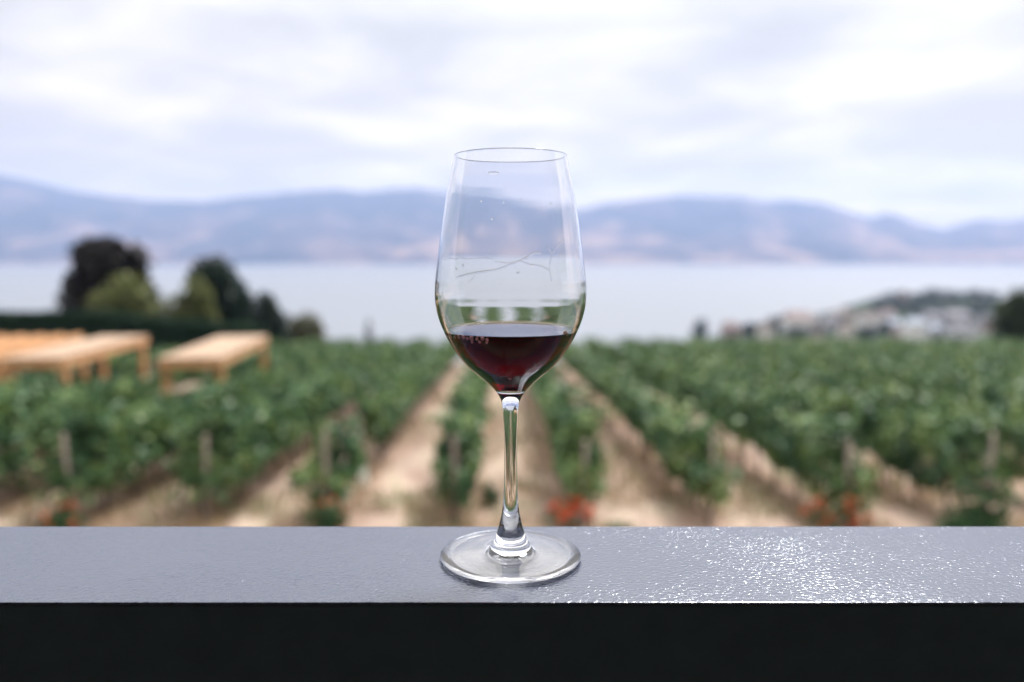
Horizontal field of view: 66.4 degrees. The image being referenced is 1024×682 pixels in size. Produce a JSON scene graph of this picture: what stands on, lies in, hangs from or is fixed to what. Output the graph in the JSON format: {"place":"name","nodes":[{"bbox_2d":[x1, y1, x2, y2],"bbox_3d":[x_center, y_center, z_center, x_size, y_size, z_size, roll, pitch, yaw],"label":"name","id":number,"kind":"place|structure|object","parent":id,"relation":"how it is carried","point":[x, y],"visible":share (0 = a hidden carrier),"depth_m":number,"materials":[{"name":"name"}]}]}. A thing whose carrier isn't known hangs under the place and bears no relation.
{"place":"outdoors","nodes":[
{"label":"outdoors","id":0,"kind":"place"},
{"bbox_2d":[0,175,1023,264],"bbox_3d":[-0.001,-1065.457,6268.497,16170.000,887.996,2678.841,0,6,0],"label":"mountains","id":1,"kind":"structure","parent":0,"point":[40,223],"depth_m":5959.12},
{"bbox_2d":[0,264,1023,362],"bbox_3d":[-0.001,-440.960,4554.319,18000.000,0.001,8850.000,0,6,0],"label":"lake","id":2,"kind":"structure","parent":0,"point":[667,301],"depth_m":1072.02,"materials":[{"name":"grey liquid"}]},
{"bbox_2d":[0,298,1023,526],"bbox_3d":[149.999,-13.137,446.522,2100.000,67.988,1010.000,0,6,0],"label":"ground","id":3,"kind":"structure","parent":0,"point":[411,466],"depth_m":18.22,"materials":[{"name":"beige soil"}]},
{"bbox_2d":[6,369,60,385],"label":"dark shrub","id":4,"kind":"object","parent":3,"relation":"on","point":[23,373],"visible":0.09,"depth_m":34.46,"materials":[{"name":"green plant"}]},
{"bbox_2d":[0,373,70,446],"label":"vine row","id":5,"kind":"object","parent":3,"relation":"on","point":[50,381],"visible":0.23,"depth_m":21.96,"materials":[{"name":"green plant"}]},
{"bbox_2d":[0,334,87,384],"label":"pergola","id":6,"kind":"object","parent":3,"relation":"on","point":[16,345],"visible":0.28,"depth_m":28.89,"materials":[{"name":"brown wood"}]},
{"bbox_2d":[35,500,86,526],"bbox_3d":[-8.143,3.254,14.117,0.852,0.748,0.689,0,6,0],"label":"rose bush","id":7,"kind":"object","parent":3,"relation":"on","point":[59,519],"visible":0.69,"depth_m":14.06,"materials":[{"name":"green plant"}]},
{"bbox_2d":[54,361,90,384],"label":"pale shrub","id":8,"kind":"object","parent":3,"relation":"on","point":[72,368],"visible":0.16,"depth_m":36.04,"materials":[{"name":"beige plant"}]},
{"bbox_2d":[2,335,148,400],"bbox_3d":[-15.301,1.736,28.187,1.840,3.181,7.100,0,6,-5],"label":"pergola","id":9,"kind":"object","parent":3,"relation":"on","point":[63,357],"visible":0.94,"depth_m":26.64,"materials":[{"name":"brown wood"}]},
{"bbox_2d":[0,372,165,495],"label":"vine row","id":10,"kind":"object","parent":3,"relation":"on","point":[23,411],"visible":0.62,"depth_m":17.53,"materials":[{"name":"green plant"}]},
{"bbox_2d":[70,367,113,391],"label":"dark shrub","id":11,"kind":"object","parent":3,"relation":"on","point":[75,376],"visible":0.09,"depth_m":33.69,"materials":[{"name":"green plant"}]},
{"bbox_2d":[52,234,160,322],"bbox_3d":[-28.035,-2.555,53.983,7.322,9.631,5.449,0,6,0],"label":"copper tree","id":12,"kind":"object","parent":3,"relation":"on","point":[98,261],"visible":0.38,"depth_m":52.88,"materials":[{"name":"black plant"}]},
{"bbox_2d":[81,271,167,326],"bbox_3d":[-24.724,-1.027,50.226,5.380,6.867,4.063,0,6,0],"label":"lime tree","id":13,"kind":"object","parent":3,"relation":"on","point":[135,298],"visible":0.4,"depth_m":49.39,"materials":[{"name":"green plant"}]},
{"bbox_2d":[107,367,157,394],"bbox_3d":[-17.189,1.962,34.915,2.651,1.668,1.680,0,6,0],"label":"dark shrub","id":14,"kind":"object","parent":3,"relation":"on","point":[117,374],"visible":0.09,"depth_m":34.69,"materials":[{"name":"green plant"}]},
{"bbox_2d":[0,310,267,378],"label":"hedge","id":15,"kind":"object","parent":3,"relation":"on","point":[181,332],"visible":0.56,"depth_m":44.50,"materials":[{"name":"green plant"}]},
{"bbox_2d":[91,344,193,378],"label":"vine row","id":16,"kind":"object","parent":3,"relation":"on","point":[115,361],"visible":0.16,"depth_m":37.87,"materials":[{"name":"green plant"}]},
{"bbox_2d":[151,302,185,345],"bbox_3d":[-22.878,-0.144,52.226,4.023,4.938,2.859,0,6,0],"label":"dark bush","id":17,"kind":"object","parent":3,"relation":"on","point":[165,312],"visible":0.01,"depth_m":51.84,"materials":[{"name":"green plant"}]},
{"bbox_2d":[164,271,224,339],"bbox_3d":[-20.354,-1.031,50.159,3.944,6.884,2.524,0,6,0],"label":"lime tree","id":18,"kind":"object","parent":3,"relation":"on","point":[196,303],"visible":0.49,"depth_m":49.62,"materials":[{"name":"green plant"}]},
{"bbox_2d":[22,336,399,516],"bbox_3d":[-8.632,1.272,36.140,2.445,4.274,43.579,0,6,-1],"label":"vine row","id":19,"kind":"object","parent":3,"relation":"on","point":[127,436],"visible":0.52,"depth_m":16.99,"materials":[{"name":"green plant"}]},
{"bbox_2d":[158,335,268,396],"bbox_3d":[-10.451,1.736,28.187,1.940,3.181,7.100,-1,6,-6],"label":"pergola","id":20,"kind":"object","parent":3,"relation":"on","point":[219,353],"visible":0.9,"depth_m":25.90,"materials":[{"name":"brown wood"}]},
{"bbox_2d":[185,253,259,325],"bbox_3d":[-19.744,-1.851,53.172,4.854,8.268,3.730,0,6,0],"label":"dark tree","id":21,"kind":"object","parent":3,"relation":"on","point":[233,301],"visible":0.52,"depth_m":52.18,"materials":[{"name":"green plant"}]},
{"bbox_2d":[147,337,301,389],"bbox_3d":[-16.324,1.250,45.934,2.611,3.815,21.862,0,6,-1],"label":"vine row","id":22,"kind":"object","parent":3,"relation":"on","point":[180,375],"visible":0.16,"depth_m":36.93,"materials":[{"name":"green plant"}]},
{"bbox_2d":[196,338,330,383],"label":"vine row","id":23,"kind":"object","parent":3,"relation":"on","point":[245,364],"visible":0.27,"depth_m":39.91,"materials":[{"name":"green plant"}]},
{"bbox_2d":[253,290,291,347],"bbox_3d":[-17.205,-0.698,55.129,3.710,5.811,3.065,0,6,0],"label":"conifer","id":24,"kind":"object","parent":3,"relation":"on","point":[272,318],"visible":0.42,"depth_m":54.57,"materials":[{"name":"green plant"}]},
{"bbox_2d":[158,336,433,522],"bbox_3d":[-6.175,1.258,36.388,2.445,4.274,43.482,0,6,-1],"label":"vine row","id":25,"kind":"object","parent":3,"relation":"on","point":[258,434],"visible":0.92,"depth_m":17.48,"materials":[{"name":"green plant"}]},
{"bbox_2d":[285,466,312,488],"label":"shrub","id":26,"kind":"object","parent":3,"relation":"on","point":[292,480],"visible":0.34,"depth_m":18.27,"materials":[{"name":"green plant"}]},
{"bbox_2d":[286,310,330,344],"bbox_3d":[-15.624,-0.157,58.343,4.112,4.440,2.719,0,6,0],"label":"olive bush","id":27,"kind":"object","parent":3,"relation":"on","point":[309,327],"visible":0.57,"depth_m":57.75,"materials":[{"name":"green plant"}]},
{"bbox_2d":[251,337,369,376],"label":"vine row","id":28,"kind":"object","parent":3,"relation":"on","point":[281,358],"visible":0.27,"depth_m":43.36,"materials":[{"name":"green plant"}]},
{"bbox_2d":[303,496,350,526],"bbox_3d":[-3.343,3.215,14.116,0.845,0.789,0.693,0,6,0],"label":"rose bush","id":29,"kind":"object","parent":3,"relation":"on","point":[322,517],"visible":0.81,"depth_m":14.08,"materials":[{"name":"green plant"}]},
{"bbox_2d":[359,413,367,487],"bbox_3d":[-3.477,2.608,18.273,0.200,1.852,0.190,0,6,0],"label":"grow tube","id":30,"kind":"object","parent":3,"relation":"on","point":[363,474],"visible":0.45,"depth_m":18.25,"materials":[{"name":"white plastic"}]},
{"bbox_2d":[363,319,374,343],"bbox_3d":[-11.378,0.193,62.366,1.008,4.020,0.957,0,6,0],"label":"tiny conifer","id":31,"kind":"object","parent":3,"relation":"on","point":[368,334],"visible":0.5,"depth_m":62.19,"materials":[{"name":"green plant"}]},
{"bbox_2d":[288,337,459,509],"bbox_3d":[-3.718,1.321,36.064,2.792,4.037,43.520,0,6,-1],"label":"vine row","id":32,"kind":"object","parent":3,"relation":"on","point":[389,406],"visible":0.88,"depth_m":19.93,"materials":[{"name":"green plant"}]},
{"bbox_2d":[423,360,501,524],"bbox_3d":[-1.418,1.239,36.284,3.216,4.177,43.466,0,6,-1],"label":"vine row","id":33,"kind":"object","parent":3,"relation":"on","point":[462,425],"visible":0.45,"depth_m":15.82,"materials":[{"name":"green plant"}]},
{"bbox_2d":[480,480,501,506],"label":"shrub","id":34,"kind":"object","parent":3,"relation":"on","point":[492,494],"visible":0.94,"depth_m":16.52,"materials":[{"name":"green plant"}]},
{"bbox_2d":[545,494,595,526],"bbox_3d":[1.061,3.202,14.208,0.874,0.831,0.807,3,7,24],"label":"rose bush","id":35,"kind":"object","parent":3,"relation":"on","point":[560,516],"visible":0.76,"depth_m":14.18,"materials":[{"name":"red plant"}]},
{"bbox_2d":[527,360,614,526],"bbox_3d":[1.043,1.239,36.094,2.501,4.183,43.459,0,6,-1],"label":"vine row","id":36,"kind":"object","parent":3,"relation":"on","point":[571,433],"visible":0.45,"depth_m":15.81,"materials":[{"name":"green plant"}]},
{"bbox_2d":[603,520,641,526],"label":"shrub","id":37,"kind":"object","parent":3,"relation":"on","point":[621,524],"visible":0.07,"depth_m":13.89,"materials":[{"name":"beige plant"}]},
{"bbox_2d":[560,339,742,525],"bbox_3d":[3.586,1.326,36.195,2.674,4.102,43.459,0,6,-1],"label":"vine row","id":38,"kind":"object","parent":3,"relation":"on","point":[664,430],"visible":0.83,"depth_m":17.75,"materials":[{"name":"green plant"}]},
{"bbox_2d":[690,318,709,338],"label":"village tree","id":39,"kind":"object","parent":3,"relation":"on","point":[701,330],"visible":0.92,"depth_m":430.81,"materials":[{"name":"green plant"}]},
{"bbox_2d":[575,336,883,526],"bbox_3d":[5.968,1.257,35.804,3.216,4.177,43.424,0,6,-1],"label":"vine row","id":40,"kind":"object","parent":3,"relation":"on","point":[793,446],"visible":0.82,"depth_m":18.19,"materials":[{"name":"green plant"}]},
{"bbox_2d":[719,321,741,338],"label":"house","id":41,"kind":"structure","parent":3,"relation":"on","point":[726,327],"depth_m":414.33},
{"bbox_2d":[718,329,742,336],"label":"village tree","id":42,"kind":"object","parent":3,"relation":"on","point":[721,335],"visible":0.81,"depth_m":414.08,"materials":[{"name":"green plant"}]},
{"bbox_2d":[741,322,756,336],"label":"village tree","id":43,"kind":"object","parent":3,"relation":"on","point":[748,327],"visible":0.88,"depth_m":424.91,"materials":[{"name":"green plant"}]},
{"bbox_2d":[756,321,773,339],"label":"house","id":44,"kind":"structure","parent":3,"relation":"on","point":[764,329],"depth_m":410.64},
{"bbox_2d":[768,315,782,335],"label":"village tree","id":45,"kind":"object","parent":3,"relation":"on","point":[776,324],"visible":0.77,"depth_m":430.52,"materials":[{"name":"green plant"}]},
{"bbox_2d":[781,325,810,337],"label":"village tree","id":46,"kind":"object","parent":3,"relation":"on","point":[795,331],"visible":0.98,"depth_m":415.53,"materials":[{"name":"green plant"}]},
{"bbox_2d":[778,310,816,333],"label":"house","id":47,"kind":"structure","parent":3,"relation":"on","point":[803,318],"depth_m":445.84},
{"bbox_2d":[812,314,819,322],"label":"house","id":48,"kind":"structure","parent":3,"relation":"on","point":[818,318],"depth_m":521.98,"materials":[{"name":"stone"}]},
{"bbox_2d":[609,336,1023,517],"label":"vine row","id":49,"kind":"object","parent":3,"relation":"on","point":[885,442],"visible":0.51,"depth_m":16.92,"materials":[{"name":"green plant"}]},
{"bbox_2d":[812,324,824,336],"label":"house","id":50,"kind":"structure","parent":3,"relation":"on","point":[818,331],"depth_m":429.98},
{"bbox_2d":[808,322,828,334],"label":"village tree","id":51,"kind":"object","parent":3,"relation":"on","point":[826,329],"visible":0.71,"depth_m":432.76,"materials":[{"name":"green plant"}]},
{"bbox_2d":[820,314,839,330],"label":"house","id":52,"kind":"structure","parent":3,"relation":"on","point":[829,321],"depth_m":464.84,"materials":[{"name":"stone"}]},
{"bbox_2d":[642,337,1023,482],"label":"vine row","id":53,"kind":"object","parent":3,"relation":"on","point":[1003,429],"visible":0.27,"depth_m":22.33,"materials":[{"name":"green plant"}]},
{"bbox_2d":[801,493,874,526],"bbox_3d":[5.884,3.182,14.204,1.210,0.854,1.018,0,6,0],"label":"rose bush","id":54,"kind":"object","parent":3,"relation":"on","point":[852,520],"visible":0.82,"depth_m":14.12,"materials":[{"name":"red plant"}]},
{"bbox_2d":[827,310,857,320],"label":"house","id":55,"kind":"structure","parent":3,"relation":"on","point":[847,315],"depth_m":537.59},
{"bbox_2d":[833,320,855,332],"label":"village tree","id":56,"kind":"object","parent":3,"relation":"on","point":[839,323],"visible":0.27,"depth_m":441.06,"materials":[{"name":"grey plant"}]},
{"bbox_2d":[836,324,854,336],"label":"house","id":57,"kind":"structure","parent":3,"relation":"on","point":[846,330],"depth_m":424.46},
{"bbox_2d":[842,305,857,312],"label":"village tree","id":58,"kind":"object","parent":3,"relation":"on","point":[849,307],"visible":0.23,"depth_m":559.50,"materials":[{"name":"grey plant"}]},
{"bbox_2d":[679,336,1023,464],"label":"vine row","id":59,"kind":"object","parent":3,"relation":"on","point":[984,395],"visible":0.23,"depth_m":26.47,"materials":[{"name":"green plant"}]},
{"bbox_2d":[709,336,1023,403],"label":"vine row","id":60,"kind":"object","parent":3,"relation":"on","point":[955,375],"visible":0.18,"depth_m":31.52,"materials":[{"name":"green plant"}]},
{"bbox_2d":[853,325,879,337],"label":"village tree","id":61,"kind":"object","parent":3,"relation":"on","point":[866,332],"visible":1,"depth_m":415.46,"materials":[{"name":"green plant"}]},
{"bbox_2d":[856,311,881,331],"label":"house","id":62,"kind":"structure","parent":3,"relation":"on","point":[869,318],"depth_m":458.50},
{"bbox_2d":[863,297,894,308],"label":"village tree","id":63,"kind":"object","parent":3,"relation":"on","point":[875,302],"visible":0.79,"depth_m":639.29,"materials":[{"name":"green plant"}]},
{"bbox_2d":[874,321,892,335],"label":"village tree","id":64,"kind":"object","parent":3,"relation":"on","point":[887,327],"visible":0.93,"depth_m":430.28,"materials":[{"name":"green plant"}]},
{"bbox_2d":[745,337,1023,397],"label":"vine row","id":65,"kind":"object","parent":3,"relation":"on","point":[859,352],"visible":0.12,"depth_m":35.19,"materials":[{"name":"green plant"}]},
{"bbox_2d":[870,303,899,312],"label":"village tree","id":66,"kind":"object","parent":3,"relation":"on","point":[880,308],"visible":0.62,"depth_m":599.89,"materials":[{"name":"green plant"}]},
{"bbox_2d":[878,309,897,322],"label":"house","id":67,"kind":"structure","parent":3,"relation":"on","point":[886,315],"depth_m":521.78,"materials":[{"name":"white"}]},
{"bbox_2d":[885,319,901,333],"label":"house","id":68,"kind":"structure","parent":3,"relation":"on","point":[893,322],"depth_m":446.63,"materials":[{"name":"white"}]},
{"bbox_2d":[878,290,910,300],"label":"village tree","id":69,"kind":"object","parent":3,"relation":"on","point":[892,296],"visible":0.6,"depth_m":689.27,"materials":[{"name":"green plant"}]},
{"bbox_2d":[891,325,901,338],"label":"house","id":70,"kind":"structure","parent":3,"relation":"on","point":[896,330],"depth_m":415.86,"materials":[{"name":"white"}]},
{"bbox_2d":[887,298,908,308],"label":"village tree","id":71,"kind":"object","parent":3,"relation":"on","point":[897,302],"visible":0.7,"depth_m":639.23,"materials":[{"name":"green plant"}]},
{"bbox_2d":[896,291,909,306],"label":"house","id":72,"kind":"structure","parent":3,"relation":"on","point":[904,295],"depth_m":647.39,"materials":[{"name":"white"}]},
{"bbox_2d":[788,336,1023,380],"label":"vine row","id":73,"kind":"object","parent":3,"relation":"on","point":[947,357],"visible":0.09,"depth_m":39.44,"materials":[{"name":"green plant"}]},
{"bbox_2d":[901,317,926,340],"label":"house","id":74,"kind":"structure","parent":3,"relation":"on","point":[914,328],"depth_m":405.42,"materials":[{"name":"white"}]},
{"bbox_2d":[896,303,934,316],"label":"village tree","id":75,"kind":"object","parent":3,"relation":"on","point":[914,310],"visible":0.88,"depth_m":559.85,"materials":[{"name":"green plant"}]},
{"bbox_2d":[905,298,926,306],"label":"village tree","id":76,"kind":"object","parent":3,"relation":"on","point":[918,302],"visible":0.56,"depth_m":648.34,"materials":[{"name":"green plant"}]},
{"bbox_2d":[811,336,1023,375],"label":"vine row","id":77,"kind":"object","parent":3,"relation":"on","point":[993,355],"visible":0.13,"depth_m":42.41,"materials":[{"name":"green plant"}]},
{"bbox_2d":[909,292,928,298],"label":"village tree","id":78,"kind":"object","parent":3,"relation":"on","point":[913,295],"visible":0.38,"depth_m":688.23,"materials":[{"name":"green plant"}]},
{"bbox_2d":[911,295,942,302],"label":"village tree","id":79,"kind":"object","parent":3,"relation":"on","point":[924,299],"visible":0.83,"depth_m":658.13,"materials":[{"name":"green plant"}]},
{"bbox_2d":[918,287,941,299],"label":"village tree","id":80,"kind":"object","parent":3,"relation":"on","point":[933,292],"visible":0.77,"depth_m":678.79,"materials":[{"name":"green plant"}]},
{"bbox_2d":[920,310,943,325],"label":"house","id":81,"kind":"structure","parent":3,"relation":"on","point":[928,317],"depth_m":494.43,"materials":[{"name":"stone"}]},
{"bbox_2d":[915,301,952,312],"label":"village tree","id":82,"kind":"object","parent":3,"relation":"on","point":[931,306],"visible":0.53,"depth_m":579.29,"materials":[{"name":"green plant"}]},
{"bbox_2d":[926,324,943,337],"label":"house","id":83,"kind":"structure","parent":3,"relation":"on","point":[931,329],"depth_m":424.79,"materials":[{"name":"white"}]},
{"bbox_2d":[847,337,1023,362],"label":"vine row","id":84,"kind":"object","parent":3,"relation":"on","point":[1012,353],"visible":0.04,"depth_m":45.29,"materials":[{"name":"green plant"}]},
{"bbox_2d":[935,325,944,337],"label":"village tree","id":85,"kind":"object","parent":3,"relation":"on","point":[940,332],"visible":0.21,"depth_m":417.04,"materials":[{"name":"green plant"}]},
{"bbox_2d":[935,288,954,296],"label":"village tree","id":86,"kind":"object","parent":3,"relation":"on","point":[943,292],"visible":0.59,"depth_m":696.97,"materials":[{"name":"green plant"}]},
{"bbox_2d":[941,295,962,301],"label":"village tree","id":87,"kind":"object","parent":3,"relation":"on","point":[953,298],"visible":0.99,"depth_m":657.69,"materials":[{"name":"green plant"}]},
{"bbox_2d":[886,336,1023,356],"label":"vine row","id":88,"kind":"object","parent":3,"relation":"on","point":[1014,348],"visible":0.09,"depth_m":46.50,"materials":[{"name":"green plant"}]},
{"bbox_2d":[941,310,973,324],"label":"house","id":89,"kind":"structure","parent":3,"relation":"on","point":[956,315],"depth_m":492.71,"materials":[{"name":"stone"}]},
{"bbox_2d":[939,302,976,314],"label":"village tree","id":90,"kind":"object","parent":3,"relation":"on","point":[958,306],"visible":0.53,"depth_m":568.88,"materials":[{"name":"green plant"}]},
{"bbox_2d":[943,321,973,341],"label":"house","id":91,"kind":"structure","parent":3,"relation":"on","point":[958,329],"depth_m":405.02,"materials":[{"name":"stone"}]},
{"bbox_2d":[945,292,973,297],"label":"village tree","id":92,"kind":"object","parent":3,"relation":"on","point":[961,294],"visible":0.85,"depth_m":686.97,"materials":[{"name":"green plant"}]},
{"bbox_2d":[918,337,1023,353],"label":"vine row","id":93,"kind":"object","parent":3,"relation":"on","point":[952,340],"visible":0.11,"depth_m":50.89,"materials":[{"name":"green plant"}]},
{"bbox_2d":[933,503,1012,526],"bbox_3d":[8.234,3.293,14.036,1.463,0.748,1.010,0,6,0],"label":"shrub","id":94,"kind":"object","parent":3,"relation":"on","point":[972,515],"visible":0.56,"depth_m":13.91,"materials":[{"name":"green plant"}]},
{"bbox_2d":[966,288,983,296],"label":"village tree","id":95,"kind":"object","parent":3,"relation":"on","point":[975,294],"visible":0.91,"depth_m":687.34,"materials":[{"name":"green plant"}]},
{"bbox_2d":[970,322,981,335],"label":"house","id":96,"kind":"structure","parent":3,"relation":"on","point":[976,326],"depth_m":430.01,"materials":[{"name":"stone"}]},
{"bbox_2d":[967,297,984,298],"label":"house","id":97,"kind":"structure","parent":3,"relation":"on","point":[975,297],"depth_m":684.73,"materials":[{"name":"grey"}]},
{"bbox_2d":[960,302,993,316],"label":"village tree","id":98,"kind":"object","parent":3,"relation":"on","point":[974,312],"visible":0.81,"depth_m":559.94,"materials":[{"name":"green plant"}]},
{"bbox_2d":[964,299,1000,305],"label":"village tree","id":99,"kind":"object","parent":3,"relation":"on","point":[989,302],"visible":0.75,"depth_m":628.30,"materials":[{"name":"green plant"}]},
{"bbox_2d":[975,314,995,332],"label":"house","id":100,"kind":"structure","parent":3,"relation":"on","point":[981,318],"depth_m":448.70,"materials":[{"name":"stone"}]},
{"bbox_2d":[948,337,1023,347],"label":"vine row","id":101,"kind":"object","parent":3,"relation":"on","point":[996,340],"visible":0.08,"depth_m":54.83,"materials":[{"name":"green plant"}]},
{"bbox_2d":[980,290,1000,298],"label":"village tree","id":102,"kind":"object","parent":3,"relation":"on","point":[990,295],"visible":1,"depth_m":678.20,"materials":[{"name":"green plant"}]},
{"bbox_2d":[983,286,1023,340],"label":"edge tree","id":103,"kind":"object","parent":3,"relation":"on","point":[1009,319],"visible":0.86,"depth_m":83.61,"materials":[{"name":"green plant"}]},
{"bbox_2d":[986,336,1023,345],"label":"vine row","id":104,"kind":"object","parent":3,"relation":"on","point":[1001,338],"visible":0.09,"depth_m":55.94,"materials":[{"name":"green plant"}]},
{"bbox_2d":[0,0,1023,228],"label":"sky","id":105,"kind":"structure","parent":0,"point":[911,110],"materials":[{"name":"white"}]},
{"bbox_3d":[-0.001,1.707,0.075,24.000,7.000,2.400,0,6,0],"label":"winery building","id":106,"kind":"object","parent":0,"visible":0},
{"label":"deck","id":107,"kind":"structure","parent":106,"relation":"attached to","visible":0},
{"bbox_2d":[0,527,1023,681],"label":"deck railing","id":108,"kind":"object","parent":107,"relation":"on","point":[615,604],"visible":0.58,"depth_m":0.36,"materials":[{"name":"grey paint"}]},
{"bbox_2d":[435,148,586,583],"bbox_3d":[-0.001,0.011,0.397,0.076,0.205,0.076,0,6,0],"label":"wine glass","id":109,"kind":"object","parent":108,"relation":"on","point":[510,290],"visible":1,"depth_m":0.36,"materials":[{"name":"clear glass"}]}
]}

